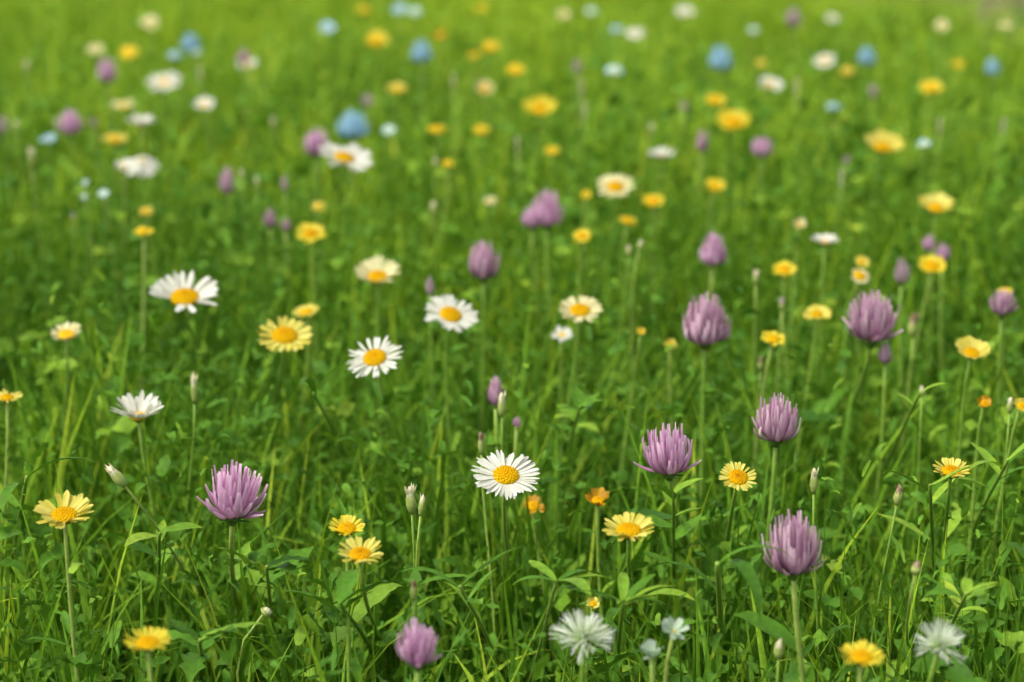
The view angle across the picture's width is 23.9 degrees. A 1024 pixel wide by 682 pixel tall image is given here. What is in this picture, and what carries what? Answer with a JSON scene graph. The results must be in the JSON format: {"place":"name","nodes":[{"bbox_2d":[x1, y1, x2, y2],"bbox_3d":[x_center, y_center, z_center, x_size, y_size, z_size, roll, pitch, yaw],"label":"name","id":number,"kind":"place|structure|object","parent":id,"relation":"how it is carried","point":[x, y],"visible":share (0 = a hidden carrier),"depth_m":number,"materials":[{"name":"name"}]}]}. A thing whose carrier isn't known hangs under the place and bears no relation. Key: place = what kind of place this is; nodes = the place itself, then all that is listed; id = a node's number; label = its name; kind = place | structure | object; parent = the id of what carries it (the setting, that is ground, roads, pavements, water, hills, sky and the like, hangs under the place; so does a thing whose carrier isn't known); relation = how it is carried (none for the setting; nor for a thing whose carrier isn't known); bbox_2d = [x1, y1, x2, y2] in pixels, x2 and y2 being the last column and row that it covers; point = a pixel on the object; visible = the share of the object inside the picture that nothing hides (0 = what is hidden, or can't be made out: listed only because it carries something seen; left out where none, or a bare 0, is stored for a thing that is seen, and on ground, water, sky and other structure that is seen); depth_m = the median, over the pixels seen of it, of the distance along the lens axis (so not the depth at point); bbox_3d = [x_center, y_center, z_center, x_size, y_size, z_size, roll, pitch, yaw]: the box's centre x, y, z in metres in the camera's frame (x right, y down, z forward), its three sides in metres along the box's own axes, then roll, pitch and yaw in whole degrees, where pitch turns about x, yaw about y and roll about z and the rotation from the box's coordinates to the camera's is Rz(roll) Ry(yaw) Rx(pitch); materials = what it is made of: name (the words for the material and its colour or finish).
{"place":"outdoors","nodes":[
{"label":"outdoors","id":0,"kind":"place"},
{"bbox_2d":[0,0,1023,681],"bbox_3d":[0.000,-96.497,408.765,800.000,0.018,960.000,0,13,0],"label":"ground","id":1,"kind":"structure","parent":0,"point":[655,658],"depth_m":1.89,"materials":[{"name":"green plant"}]},
{"bbox_2d":[0,388,21,591],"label":"yellow daisy","id":2,"kind":"object","parent":1,"relation":"on","point":[6,397],"visible":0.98,"depth_m":1.51,"materials":[{"name":"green plant"}]},
{"bbox_2d":[0,457,96,576],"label":"leafy weed","id":3,"kind":"object","parent":1,"relation":"on","point":[5,493],"visible":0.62,"depth_m":1.29,"materials":[{"name":"green plant"}]},
{"bbox_2d":[26,490,93,681],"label":"yellow daisy","id":4,"kind":"object","parent":1,"relation":"on","point":[64,513],"visible":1,"depth_m":1.23,"materials":[{"name":"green plant"}]},
{"bbox_2d":[40,322,81,448],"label":"yellow daisy","id":5,"kind":"object","parent":1,"relation":"on","point":[65,334],"visible":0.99,"depth_m":1.68,"materials":[{"name":"beige plant"}]},
{"bbox_2d":[55,108,83,248],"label":"purple clover","id":6,"kind":"object","parent":1,"relation":"on","point":[69,128],"visible":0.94,"depth_m":2.59,"materials":[{"name":"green plant"}]},
{"bbox_2d":[98,57,120,172],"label":"purple clover","id":7,"kind":"object","parent":1,"relation":"on","point":[106,73],"visible":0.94,"depth_m":3.14,"materials":[{"name":"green plant"}]},
{"bbox_2d":[110,390,168,595],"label":"white daisy","id":8,"kind":"object","parent":1,"relation":"on","point":[139,409],"visible":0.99,"depth_m":1.47,"materials":[{"name":"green plant"}]},
{"bbox_2d":[133,226,153,388],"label":"buttercup","id":9,"kind":"object","parent":1,"relation":"on","point":[142,231],"visible":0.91,"depth_m":1.94,"materials":[{"name":"yellow plant"}]},
{"bbox_2d":[127,156,159,225],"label":"white flower","id":10,"kind":"object","parent":1,"relation":"on","point":[141,166],"visible":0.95,"depth_m":2.40,"materials":[{"name":"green plant"}]},
{"bbox_2d":[124,626,170,681],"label":"yellow daisy","id":11,"kind":"object","parent":1,"relation":"on","point":[148,643],"visible":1,"depth_m":1.07,"materials":[{"name":"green plant"}]},
{"bbox_2d":[105,462,202,596],"bbox_3d":[-0.208,0.145,1.519,0.029,0.278,0.473,0,13,-1],"label":"flower bud","id":12,"kind":"object","parent":1,"relation":"on","point":[118,477],"visible":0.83,"depth_m":1.27,"materials":[{"name":"green plant"}]},
{"bbox_2d":[119,520,202,629],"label":"leafy weed","id":13,"kind":"object","parent":1,"relation":"on","point":[132,540],"visible":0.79,"depth_m":1.32,"materials":[{"name":"green plant"}]},
{"bbox_2d":[146,71,180,175],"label":"white daisy","id":14,"kind":"object","parent":1,"relation":"on","point":[163,82],"visible":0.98,"depth_m":3.05,"materials":[{"name":"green plant"}]},
{"bbox_2d":[179,371,198,646],"bbox_3d":[-0.207,0.145,1.540,0.009,0.266,0.036,-9,16,-34],"label":"flower bud","id":15,"kind":"object","parent":1,"relation":"on","point":[194,388],"visible":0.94,"depth_m":1.50,"materials":[{"name":"green plant"}]},
{"bbox_2d":[149,270,243,412],"bbox_3d":[-0.224,0.040,1.936,0.052,0.290,0.531,0,13,0],"label":"white daisy","id":16,"kind":"object","parent":1,"relation":"on","point":[183,295],"visible":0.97,"depth_m":1.68,"materials":[{"name":"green plant"}]},
{"bbox_2d":[147,619,264,681],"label":"leafy weed","id":17,"kind":"object","parent":1,"relation":"on","point":[191,666],"visible":0.92,"depth_m":1.25,"materials":[{"name":"green plant"}]},
{"bbox_2d":[196,459,267,604],"bbox_3d":[-0.166,0.145,1.514,0.037,0.281,0.517,-1,13,-5],"label":"purple clover","id":18,"kind":"object","parent":1,"relation":"on","point":[234,499],"visible":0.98,"depth_m":1.25,"materials":[{"name":"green plant"}]},
{"bbox_2d":[215,545,313,610],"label":"leafy weed","id":19,"kind":"object","parent":1,"relation":"on","point":[290,561],"visible":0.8,"depth_m":1.33,"materials":[{"name":"green plant"}]},
{"bbox_2d":[232,316,312,425],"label":"yellow daisy","id":20,"kind":"object","parent":1,"relation":"on","point":[284,336],"visible":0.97,"depth_m":1.62,"materials":[{"name":"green plant"}]},
{"bbox_2d":[287,303,318,541],"bbox_3d":[-0.153,0.097,1.774,0.030,0.252,0.019,7,15,29],"label":"buttercup","id":21,"kind":"object","parent":1,"relation":"on","point":[307,310],"visible":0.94,"depth_m":1.75,"materials":[{"name":"yellow plant"}]},
{"bbox_2d":[295,222,325,444],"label":"yellow daisy","id":22,"kind":"object","parent":1,"relation":"on","point":[312,233],"visible":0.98,"depth_m":1.95,"materials":[{"name":"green plant"}]},
{"bbox_2d":[302,127,327,256],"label":"purple clover","id":23,"kind":"object","parent":1,"relation":"on","point":[313,141],"visible":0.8,"depth_m":2.52,"materials":[{"name":"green plant"}]},
{"bbox_2d":[299,355,359,454],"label":"leafy weed","id":24,"kind":"object","parent":1,"relation":"on","point":[310,383],"visible":0.8,"depth_m":1.50,"materials":[{"name":"green plant"}]},
{"bbox_2d":[284,569,403,658],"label":"leafy weed","id":25,"kind":"object","parent":1,"relation":"on","point":[345,582],"visible":0.88,"depth_m":1.26,"materials":[{"name":"green plant"}]},
{"bbox_2d":[317,141,373,247],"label":"white daisy","id":26,"kind":"object","parent":1,"relation":"on","point":[349,155],"visible":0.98,"depth_m":2.07,"materials":[{"name":"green plant"}]},
{"bbox_2d":[329,514,364,681],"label":"yellow daisy","id":27,"kind":"object","parent":1,"relation":"on","point":[346,526],"visible":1,"depth_m":1.25,"materials":[{"name":"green plant"}]},
{"bbox_2d":[319,536,382,638],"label":"yellow daisy","id":28,"kind":"object","parent":1,"relation":"on","point":[358,553],"visible":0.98,"depth_m":1.18,"materials":[{"name":"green plant"}]},
{"bbox_2d":[336,109,368,240],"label":"blue flower","id":29,"kind":"object","parent":1,"relation":"on","point":[352,128],"visible":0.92,"depth_m":2.59,"materials":[{"name":"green plant"}]},
{"bbox_2d":[347,336,402,477],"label":"white daisy","id":30,"kind":"object","parent":1,"relation":"on","point":[376,357],"visible":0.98,"depth_m":1.55,"materials":[{"name":"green plant"}]},
{"bbox_2d":[366,31,387,163],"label":"buttercup","id":31,"kind":"object","parent":1,"relation":"on","point":[377,39],"visible":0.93,"depth_m":3.44,"materials":[{"name":"yellow plant"}]},
{"bbox_2d":[353,255,400,488],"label":"yellow daisy","id":32,"kind":"object","parent":1,"relation":"on","point":[371,271],"visible":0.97,"depth_m":1.81,"materials":[{"name":"beige plant"}]},
{"bbox_2d":[396,617,441,681],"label":"purple clover","id":33,"kind":"object","parent":1,"relation":"on","point":[417,649],"visible":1,"depth_m":1.08,"materials":[{"name":"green plant"}]},
{"bbox_2d":[411,39,431,117],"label":"blue flower","id":34,"kind":"object","parent":1,"relation":"on","point":[421,55],"visible":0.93,"depth_m":3.25,"materials":[{"name":"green plant"}]},
{"bbox_2d":[426,277,435,497],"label":"purple clover","id":35,"kind":"object","parent":1,"relation":"on","point":[430,289],"visible":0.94,"depth_m":1.77,"materials":[{"name":"pink plant"}]},
{"bbox_2d":[404,482,468,585],"bbox_3d":[-0.041,0.196,1.368,0.038,0.247,0.031,0,13,0],"label":"flower bud","id":36,"kind":"object","parent":1,"relation":"on","point":[411,503],"visible":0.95,"depth_m":1.33,"materials":[{"name":"green plant"}]},
{"bbox_2d":[424,294,478,555],"bbox_3d":[-0.037,0.102,1.706,0.037,0.274,0.057,9,16,32],"label":"white daisy","id":37,"kind":"object","parent":1,"relation":"on","point":[450,315],"visible":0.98,"depth_m":1.67,"materials":[{"name":"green plant"}]},
{"bbox_2d":[400,545,525,677],"bbox_3d":[-0.024,0.177,1.421,0.063,0.262,0.442,0,13,0],"label":"leafy weed","id":38,"kind":"object","parent":1,"relation":"on","point":[473,607],"visible":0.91,"depth_m":1.23,"materials":[{"name":"green plant"}]},
{"bbox_2d":[469,241,499,466],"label":"purple clover","id":39,"kind":"object","parent":1,"relation":"on","point":[482,268],"visible":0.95,"depth_m":1.86,"materials":[{"name":"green plant"}]},
{"bbox_2d":[477,431,497,681],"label":"flower bud","id":40,"kind":"object","parent":1,"relation":"on","point":[481,444],"visible":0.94,"depth_m":1.44,"materials":[{"name":"green plant"}]},
{"bbox_2d":[497,390,506,671],"bbox_3d":[-0.006,0.155,1.509,0.006,0.261,0.021,0,13,0],"label":"flower bud","id":41,"kind":"object","parent":1,"relation":"on","point":[501,408],"visible":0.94,"depth_m":1.48,"materials":[{"name":"green plant"}]},
{"bbox_2d":[487,375,518,627],"bbox_3d":[-0.002,0.146,1.560,0.027,0.255,0.010,3,14,13],"label":"purple clover","id":42,"kind":"object","parent":1,"relation":"on","point":[494,390],"visible":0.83,"depth_m":1.54,"materials":[{"name":"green plant"}]},
{"bbox_2d":[471,450,539,601],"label":"white daisy","id":43,"kind":"object","parent":1,"relation":"on","point":[507,478],"visible":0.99,"depth_m":1.29,"materials":[{"name":"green plant"}]},
{"bbox_2d":[0,0,1023,681],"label":"leafy undergrowth","id":44,"kind":"object","parent":1,"relation":"on","point":[954,670],"visible":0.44,"depth_m":2.02,"materials":[{"name":"green plant"}]},
{"bbox_2d":[521,206,547,383],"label":"purple clover","id":45,"kind":"object","parent":1,"relation":"on","point":[529,222],"visible":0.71,"depth_m":2.14,"materials":[{"name":"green plant"}]},
{"bbox_2d":[522,95,556,203],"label":"yellow daisy","id":46,"kind":"object","parent":1,"relation":"on","point":[536,106],"visible":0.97,"depth_m":2.76,"materials":[{"name":"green plant"}]},
{"bbox_2d":[523,494,557,681],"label":"buttercup","id":47,"kind":"object","parent":1,"relation":"on","point":[533,501],"visible":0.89,"depth_m":1.49,"materials":[{"name":"orange plant"}]},
{"bbox_2d":[532,189,562,410],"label":"purple clover","id":48,"kind":"object","parent":1,"relation":"on","point":[545,216],"visible":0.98,"depth_m":2.06,"materials":[{"name":"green plant"}]},
{"bbox_2d":[513,560,609,681],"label":"leafy weed","id":49,"kind":"object","parent":1,"relation":"on","point":[570,576],"visible":0.92,"depth_m":1.21,"materials":[{"name":"green plant"}]},
{"bbox_2d":[551,325,580,602],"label":"white flower","id":50,"kind":"object","parent":1,"relation":"on","point":[566,333],"visible":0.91,"depth_m":1.78,"materials":[{"name":"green plant"}]},
{"bbox_2d":[549,386,602,460],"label":"leafy weed","id":51,"kind":"object","parent":1,"relation":"on","point":[582,402],"visible":0.82,"depth_m":1.57,"materials":[{"name":"green plant"}]},
{"bbox_2d":[550,295,602,537],"bbox_3d":[0.044,0.100,1.720,0.032,0.270,0.047,-5,14,-22],"label":"yellow daisy","id":52,"kind":"object","parent":1,"relation":"on","point":[579,311],"visible":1,"depth_m":1.69,"materials":[{"name":"beige plant"}]},
{"bbox_2d":[573,229,590,382],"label":"buttercup","id":53,"kind":"object","parent":1,"relation":"on","point":[581,236],"visible":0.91,"depth_m":1.93,"materials":[{"name":"yellow plant"}]},
{"bbox_2d":[549,609,615,681],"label":"fluffy white flower","id":54,"kind":"object","parent":1,"relation":"on","point":[585,634],"visible":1,"depth_m":1.13,"materials":[{"name":"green plant"}]},
{"bbox_2d":[585,487,608,654],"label":"buttercup","id":55,"kind":"object","parent":1,"relation":"on","point":[599,497],"visible":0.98,"depth_m":1.43,"materials":[{"name":"orange plant"}]},
{"bbox_2d":[597,174,634,313],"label":"daisy","id":56,"kind":"object","parent":1,"relation":"on","point":[613,185],"visible":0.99,"depth_m":2.16,"materials":[{"name":"beige plant"}]},
{"bbox_2d":[608,327,645,645],"bbox_3d":[0.083,0.113,1.692,0.014,0.258,0.031,-12,18,-41],"label":"buttercup","id":57,"kind":"object","parent":1,"relation":"on","point":[641,331],"visible":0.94,"depth_m":1.68,"materials":[{"name":"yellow plant"}]},
{"bbox_2d":[583,572,677,660],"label":"leafy weed","id":58,"kind":"object","parent":1,"relation":"on","point":[626,596],"visible":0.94,"depth_m":1.18,"materials":[{"name":"green plant"}]},
{"bbox_2d":[602,512,694,625],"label":"yellow daisy","id":59,"kind":"object","parent":1,"relation":"on","point":[628,528],"visible":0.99,"depth_m":1.20,"materials":[{"name":"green plant"}]},
{"bbox_2d":[641,639,663,681],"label":"pale blue flower","id":60,"kind":"object","parent":1,"relation":"on","point":[649,649],"visible":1,"depth_m":1.11,"materials":[{"name":"grey plant"}]},
{"bbox_2d":[641,194,663,405],"bbox_3d":[0.132,-0.007,2.200,0.020,0.258,0.050,6,15,24],"label":"buttercup","id":61,"kind":"object","parent":1,"relation":"on","point":[652,200],"visible":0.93,"depth_m":2.17,"materials":[{"name":"yellow plant"}]},
{"bbox_2d":[635,478,703,599],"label":"leafy weed","id":62,"kind":"object","parent":1,"relation":"on","point":[681,530],"visible":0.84,"depth_m":1.37,"materials":[{"name":"green plant"}]},
{"bbox_2d":[661,616,689,681],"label":"pale blue flower","id":63,"kind":"object","parent":1,"relation":"on","point":[671,626],"visible":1,"depth_m":1.13,"materials":[{"name":"grey plant"}]},
{"bbox_2d":[664,338,686,610],"bbox_3d":[0.117,0.115,1.726,0.017,0.239,0.027,-13,18,-43],"label":"buttercup","id":64,"kind":"object","parent":1,"relation":"on","point":[669,341],"visible":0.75,"depth_m":1.72,"materials":[{"name":"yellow plant"}]},
{"bbox_2d":[633,422,719,552],"bbox_3d":[0.122,0.119,1.632,0.050,0.278,0.573,2,13,7],"label":"purple clover","id":65,"kind":"object","parent":1,"relation":"on","point":[667,457],"visible":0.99,"depth_m":1.34,"materials":[{"name":"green plant"}]},
{"bbox_2d":[683,292,734,590],"bbox_3d":[0.134,0.105,1.671,0.035,0.282,0.042,0,13,0],"label":"purple clover","id":66,"kind":"object","parent":1,"relation":"on","point":[704,331],"visible":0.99,"depth_m":1.64,"materials":[{"name":"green plant"}]},
{"bbox_2d":[699,231,726,384],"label":"purple clover","id":67,"kind":"object","parent":1,"relation":"on","point":[712,254],"visible":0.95,"depth_m":1.97,"materials":[{"name":"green plant"}]},
{"bbox_2d":[646,544,791,662],"bbox_3d":[0.103,0.179,1.392,0.068,0.272,0.489,0,13,0],"label":"leafy weed","id":68,"kind":"object","parent":1,"relation":"on","point":[747,571],"visible":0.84,"depth_m":1.15,"materials":[{"name":"green plant"}]},
{"bbox_2d":[709,45,731,107],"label":"blue flower","id":69,"kind":"object","parent":1,"relation":"on","point":[719,61],"visible":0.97,"depth_m":3.36,"materials":[{"name":"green plant"}]},
{"bbox_2d":[705,109,749,211],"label":"yellow daisy","id":70,"kind":"object","parent":1,"relation":"on","point":[730,119],"visible":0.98,"depth_m":2.68,"materials":[{"name":"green plant"}]},
{"bbox_2d":[719,461,756,559],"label":"yellow daisy","id":71,"kind":"object","parent":1,"relation":"on","point":[738,477],"visible":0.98,"depth_m":1.29,"materials":[{"name":"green plant"}]},
{"bbox_2d":[695,392,800,675],"bbox_3d":[0.138,0.165,1.432,0.058,0.277,0.030,0,13,0],"label":"purple clover","id":72,"kind":"object","parent":1,"relation":"on","point":[775,423],"visible":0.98,"depth_m":1.40,"materials":[{"name":"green plant"}]},
{"bbox_2d":[750,136,772,284],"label":"purple clover","id":73,"kind":"object","parent":1,"relation":"on","point":[760,149],"visible":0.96,"depth_m":2.39,"materials":[{"name":"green plant"}]},
{"bbox_2d":[740,331,784,630],"bbox_3d":[0.170,0.116,1.681,0.017,0.256,0.043,-10,17,-36],"label":"buttercup","id":74,"kind":"object","parent":1,"relation":"on","point":[767,336],"visible":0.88,"depth_m":1.65,"materials":[{"name":"yellow plant"}]},
{"bbox_2d":[733,509,824,681],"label":"purple clover","id":75,"kind":"object","parent":1,"relation":"on","point":[796,545],"visible":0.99,"depth_m":1.17,"materials":[{"name":"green plant"}]},
{"bbox_2d":[772,260,796,478],"bbox_3d":[0.208,0.067,1.877,0.019,0.262,0.022,0,13,0],"label":"buttercup","id":76,"kind":"object","parent":1,"relation":"on","point":[783,268],"visible":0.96,"depth_m":1.85,"materials":[{"name":"yellow plant"}]},
{"bbox_2d":[791,304,831,489],"bbox_3d":[0.211,0.102,1.732,0.029,0.260,0.021,4,14,17],"label":"buttercup","id":77,"kind":"object","parent":1,"relation":"on","point":[816,311],"visible":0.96,"depth_m":1.71,"materials":[{"name":"yellow plant"}]},
{"bbox_2d":[810,467,819,681],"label":"flower bud","id":78,"kind":"object","parent":1,"relation":"on","point":[813,482],"visible":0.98,"depth_m":1.33,"materials":[{"name":"green plant"}]},
{"bbox_2d":[800,233,838,437],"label":"white flower","id":79,"kind":"object","parent":1,"relation":"on","point":[824,241],"visible":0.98,"depth_m":1.91,"materials":[{"name":"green plant"}]},
{"bbox_2d":[837,269,869,583],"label":"yellow daisy","id":80,"kind":"object","parent":1,"relation":"on","point":[861,275],"visible":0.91,"depth_m":1.87,"materials":[{"name":"beige plant"}]},
{"bbox_2d":[839,640,884,681],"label":"yellow daisy","id":81,"kind":"object","parent":1,"relation":"on","point":[861,656],"visible":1,"depth_m":1.05,"materials":[{"name":"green plant"}]},
{"bbox_2d":[833,289,902,440],"bbox_3d":[0.251,0.054,1.869,0.040,0.294,0.525,1,13,2],"label":"purple clover","id":82,"kind":"object","parent":1,"relation":"on","point":[871,324],"visible":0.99,"depth_m":1.60,"materials":[{"name":"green plant"}]},
{"bbox_2d":[856,339,892,619],"bbox_3d":[0.241,0.121,1.656,0.009,0.259,0.041,-8,16,-30],"label":"purple clover","id":83,"kind":"object","parent":1,"relation":"on","point":[884,354],"visible":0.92,"depth_m":1.62,"materials":[{"name":"green plant"}]},
{"bbox_2d":[864,130,903,289],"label":"yellow daisy","id":84,"kind":"object","parent":1,"relation":"on","point":[881,142],"visible":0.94,"depth_m":2.34,"materials":[{"name":"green plant"}]},
{"bbox_2d":[866,483,903,681],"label":"flower bud","id":85,"kind":"object","parent":1,"relation":"on","point":[898,497],"visible":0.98,"depth_m":1.35,"materials":[{"name":"green plant"}]},
{"bbox_2d":[894,257,910,461],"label":"purple clover","id":86,"kind":"object","parent":1,"relation":"on","point":[901,275],"visible":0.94,"depth_m":1.82,"materials":[{"name":"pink plant"}]},
{"bbox_2d":[893,311,919,504],"bbox_3d":[0.284,0.097,1.778,0.008,0.250,0.043,-3,14,-13],"label":"flower bud","id":87,"kind":"object","parent":1,"relation":"on","point":[913,328],"visible":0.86,"depth_m":1.74,"materials":[{"name":"green plant"}]},
{"bbox_2d":[867,383,946,499],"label":"leafy weed","id":88,"kind":"object","parent":1,"relation":"on","point":[902,428],"visible":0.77,"depth_m":1.54,"materials":[{"name":"green plant"}]},
{"bbox_2d":[872,255,945,456],"bbox_3d":[0.314,0.059,1.915,0.051,0.259,0.040,11,17,39],"label":"yellow daisy","id":89,"kind":"object","parent":1,"relation":"on","point":[930,264],"visible":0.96,"depth_m":1.89,"materials":[{"name":"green plant"}]},
{"bbox_2d":[877,463,976,598],"bbox_3d":[0.255,0.148,1.512,0.054,0.276,0.441,2,14,9],"label":"leafy weed","id":90,"kind":"object","parent":1,"relation":"on","point":[930,512],"visible":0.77,"depth_m":1.33,"materials":[{"name":"green plant"}]},
{"bbox_2d":[918,192,953,422],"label":"yellow daisy","id":91,"kind":"object","parent":1,"relation":"on","point":[939,202],"visible":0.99,"depth_m":2.07,"materials":[{"name":"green plant"}]},
{"bbox_2d":[914,618,964,681],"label":"fluffy white flower","id":92,"kind":"object","parent":1,"relation":"on","point":[942,641],"visible":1,"depth_m":1.10,"materials":[{"name":"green plant"}]},
{"bbox_2d":[934,241,949,400],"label":"purple clover","id":93,"kind":"object","parent":1,"relation":"on","point":[943,252],"visible":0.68,"depth_m":1.99,"materials":[{"name":"green plant"}]},
{"bbox_2d":[932,457,969,559],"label":"yellow daisy","id":94,"kind":"object","parent":1,"relation":"on","point":[950,464],"visible":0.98,"depth_m":1.29,"materials":[{"name":"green plant"}]},
{"bbox_2d":[924,577,1001,625],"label":"leafy weed","id":95,"kind":"object","parent":1,"relation":"on","point":[955,597],"visible":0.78,"depth_m":1.18,"materials":[{"name":"green plant"}]},
{"bbox_2d":[958,395,991,631],"bbox_3d":[0.279,0.159,1.493,0.028,0.260,0.020,-9,16,-32],"label":"buttercup","id":96,"kind":"object","parent":1,"relation":"on","point":[984,401],"visible":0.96,"depth_m":1.49,"materials":[{"name":"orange plant"}]},
{"bbox_2d":[928,442,1023,569],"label":"leafy weed","id":97,"kind":"object","parent":1,"relation":"on","point":[992,487],"visible":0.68,"depth_m":1.39,"materials":[{"name":"green plant"}]},
{"bbox_2d":[953,335,1004,610],"bbox_3d":[0.304,0.131,1.584,0.038,0.272,0.029,6,15,25],"label":"yellow daisy","id":98,"kind":"object","parent":1,"relation":"on","point":[971,348],"visible":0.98,"depth_m":1.56,"materials":[{"name":"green plant"}]},
{"bbox_2d":[974,398,1023,675],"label":"buttercup","id":99,"kind":"object","parent":1,"relation":"on","point":[1019,403],"visible":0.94,"depth_m":1.44,"materials":[{"name":"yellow plant"}]},
{"bbox_2d":[988,288,1017,570],"bbox_3d":[0.349,0.093,1.740,0.021,0.274,0.046,5,14,18],"label":"purple clover","id":100,"kind":"object","parent":1,"relation":"on","point":[1001,308],"visible":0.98,"depth_m":1.71,"materials":[{"name":"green plant"}]},
{"bbox_2d":[836,0,1023,56],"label":"path","id":101,"kind":"structure","parent":0,"point":[996,2],"depth_m":6.17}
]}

